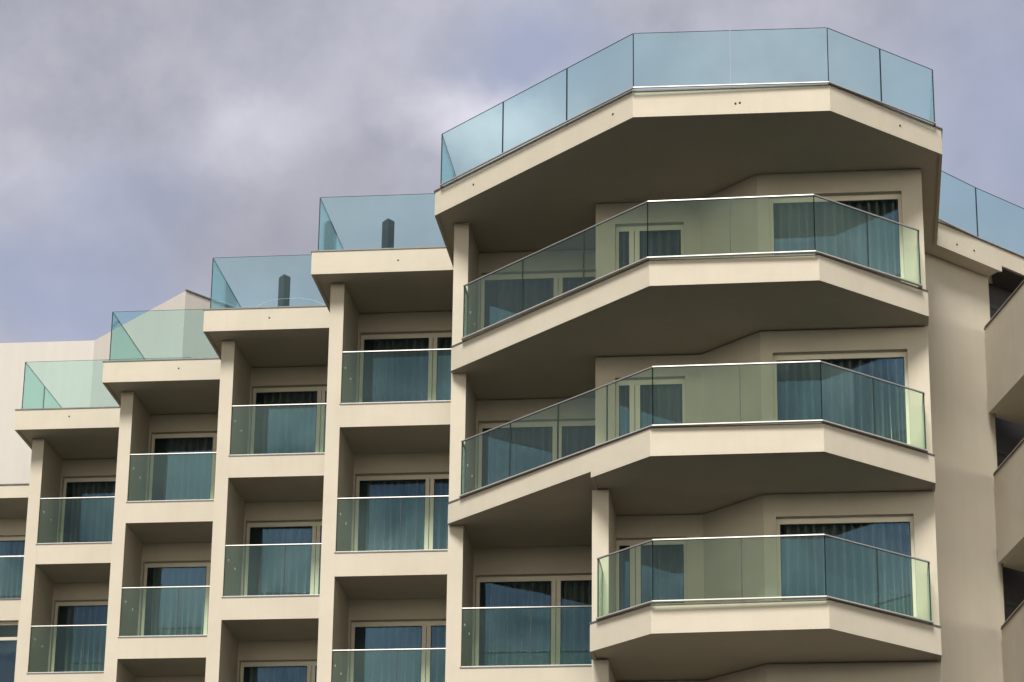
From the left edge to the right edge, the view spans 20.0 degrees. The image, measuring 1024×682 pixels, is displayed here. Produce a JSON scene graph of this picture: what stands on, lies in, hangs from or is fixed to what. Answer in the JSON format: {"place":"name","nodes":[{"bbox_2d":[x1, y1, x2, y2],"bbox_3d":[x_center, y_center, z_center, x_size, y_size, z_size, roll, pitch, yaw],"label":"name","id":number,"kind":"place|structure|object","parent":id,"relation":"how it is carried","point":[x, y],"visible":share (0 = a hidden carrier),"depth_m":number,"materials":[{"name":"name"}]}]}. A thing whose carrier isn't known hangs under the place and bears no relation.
{"place":"outdoors","nodes":[
{"label":"outdoors","id":0,"kind":"place"},
{"bbox_2d":[0,0,1023,342],"label":"sky","id":1,"kind":"structure","parent":0,"point":[144,143],"materials":[{"name":"grey"}]},
{"bbox_3d":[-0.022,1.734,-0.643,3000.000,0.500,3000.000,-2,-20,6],"label":"ground","id":2,"kind":"structure","parent":0,"visible":0},
{"bbox_2d":[0,289,234,483],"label":"block","id":3,"kind":"structure","parent":2,"relation":"on","point":[173,329],"depth_m":71.75,"materials":[{"name":"beige paint"}]},
{"bbox_2d":[0,27,1023,681],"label":"apartment building","id":4,"kind":"structure","parent":2,"relation":"on","point":[716,383],"depth_m":53.22,"materials":[{"name":"paint"}]},
{"bbox_2d":[0,621,18,681],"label":"window","id":5,"kind":"structure","parent":4,"relation":"in","point":[9,630],"depth_m":70.26,"materials":[{"name":"glass"}]},
{"bbox_2d":[0,536,25,598],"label":"window","id":6,"kind":"structure","parent":4,"relation":"in","point":[11,568],"depth_m":72.70,"materials":[{"name":"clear glass"}]},
{"bbox_2d":[51,601,107,671],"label":"window","id":7,"kind":"structure","parent":4,"relation":"in","point":[78,612],"depth_m":66.91,"materials":[{"name":"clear glass"}]},
{"bbox_2d":[60,477,115,542],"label":"window","id":8,"kind":"structure","parent":4,"relation":"in","point":[91,519],"depth_m":67.96,"materials":[{"name":"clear glass"}]},
{"bbox_2d":[141,562,210,635],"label":"window","id":9,"kind":"structure","parent":4,"relation":"in","point":[193,604],"depth_m":63.75,"materials":[{"name":"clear glass"}]},
{"bbox_2d":[148,433,216,500],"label":"window","id":10,"kind":"structure","parent":4,"relation":"in","point":[186,476],"depth_m":64.80,"materials":[{"name":"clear glass"}]},
{"bbox_2d":[240,661,316,681],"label":"window","id":11,"kind":"structure","parent":4,"relation":"in","point":[276,671],"depth_m":59.84,"materials":[{"name":"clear glass"}]},
{"bbox_2d":[244,521,321,595],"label":"window","id":12,"kind":"structure","parent":4,"relation":"in","point":[302,562],"depth_m":60.73,"materials":[{"name":"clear glass"}]},
{"bbox_2d":[278,274,290,305],"bbox_3d":[-5.122,-0.256,64.739,0.440,2.530,0.500,-2,-20,6],"label":"terrace post","id":13,"kind":"object","parent":4,"relation":"on","point":[284,288],"visible":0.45,"depth_m":64.97,"materials":[{"name":"paint"}]},
{"bbox_2d":[250,386,326,453],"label":"window","id":14,"kind":"structure","parent":4,"relation":"in","point":[299,428],"depth_m":61.79,"materials":[{"name":"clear glass"}]},
{"bbox_2d":[381,218,394,247],"bbox_3d":[-2.658,-1.376,61.632,0.440,2.530,0.500,-2,-20,6],"label":"terrace post","id":15,"kind":"object","parent":4,"relation":"on","point":[388,224],"visible":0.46,"depth_m":61.87,"materials":[{"name":"paint"}]},
{"bbox_2d":[350,620,445,681],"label":"window","id":16,"kind":"structure","parent":4,"relation":"in","point":[412,665],"depth_m":56.60,"materials":[{"name":"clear glass"}]},
{"bbox_2d":[354,474,448,550],"bbox_3d":[-1.959,3.692,57.492,2.280,2.155,0.364,-2,-20,6],"label":"window","id":17,"kind":"structure","parent":4,"relation":"in","point":[424,521],"depth_m":57.59,"materials":[{"name":"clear glass"}]},
{"bbox_2d":[359,332,451,402],"bbox_3d":[-1.924,0.876,58.527,2.280,2.155,0.347,-2,-20,6],"label":"window","id":18,"kind":"structure","parent":4,"relation":"in","point":[409,375],"depth_m":58.66,"materials":[{"name":"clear glass"}]},
{"bbox_2d":[475,575,592,665],"bbox_3d":[0.511,5.363,53.286,2.335,2.155,0.356,-2,-20,6],"label":"window","id":19,"kind":"structure","parent":4,"relation":"in","point":[559,636],"depth_m":53.36,"materials":[{"name":"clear glass"}]},
{"bbox_2d":[478,420,594,487],"bbox_3d":[0.545,2.548,54.323,2.335,2.155,0.343,-2,-20,6],"label":"window","id":20,"kind":"structure","parent":4,"relation":"in","point":[533,444],"depth_m":54.53,"materials":[{"name":"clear glass"}]},
{"bbox_2d":[481,272,595,332],"bbox_3d":[0.583,-0.260,55.379,2.335,2.155,0.370,-2,-20,6],"label":"window","id":21,"kind":"structure","parent":4,"relation":"in","point":[538,288],"depth_m":55.60,"materials":[{"name":"clear glass"}]},
{"bbox_2d":[616,224,683,269],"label":"window","id":22,"kind":"structure","parent":4,"relation":"in","point":[663,240],"depth_m":53.27,"materials":[{"name":"clear glass"}]},
{"bbox_2d":[616,378,685,437],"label":"window","id":23,"kind":"structure","parent":4,"relation":"in","point":[633,397],"depth_m":52.20,"materials":[{"name":"clear glass"}]},
{"bbox_2d":[616,539,686,610],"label":"window","id":24,"kind":"structure","parent":4,"relation":"in","point":[633,565],"depth_m":51.11,"materials":[{"name":"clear glass"}]},
{"bbox_2d":[770,194,903,281],"bbox_3d":[5.793,-1.561,51.693,2.340,2.154,0.374,-2,-20,6],"label":"window","id":25,"kind":"structure","parent":4,"relation":"in","point":[840,231],"depth_m":51.83,"materials":[{"name":"clear glass"}]},
{"bbox_2d":[773,351,910,444],"bbox_3d":[5.756,1.250,50.644,2.340,2.154,0.361,-2,-20,6],"label":"window","id":26,"kind":"structure","parent":4,"relation":"in","point":[847,397],"depth_m":50.76,"materials":[{"name":"clear glass"}]},
{"bbox_2d":[776,516,916,616],"bbox_3d":[5.719,4.058,49.589,2.340,2.154,0.336,-2,-20,6],"label":"window","id":27,"kind":"structure","parent":4,"relation":"in","point":[851,568],"depth_m":49.70,"materials":[{"name":"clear glass"}]},
{"bbox_2d":[989,304,999,318],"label":"window","id":28,"kind":"structure","parent":4,"relation":"in","point":[993,309],"depth_m":56.92,"materials":[{"name":"glass"}]},
{"bbox_2d":[997,449,1009,467],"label":"window","id":29,"kind":"structure","parent":4,"relation":"in","point":[1001,455],"depth_m":55.89,"materials":[{"name":"glass"}]},
{"bbox_2d":[1004,600,1019,620],"bbox_3d":[10.439,6.207,55.330,3.270,2.080,0.050,16,-25,-35],"label":"glass railing","id":30,"kind":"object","parent":4,"relation":"in","point":[1009,607],"depth_m":54.86,"materials":[{"name":"glass"}]}
]}

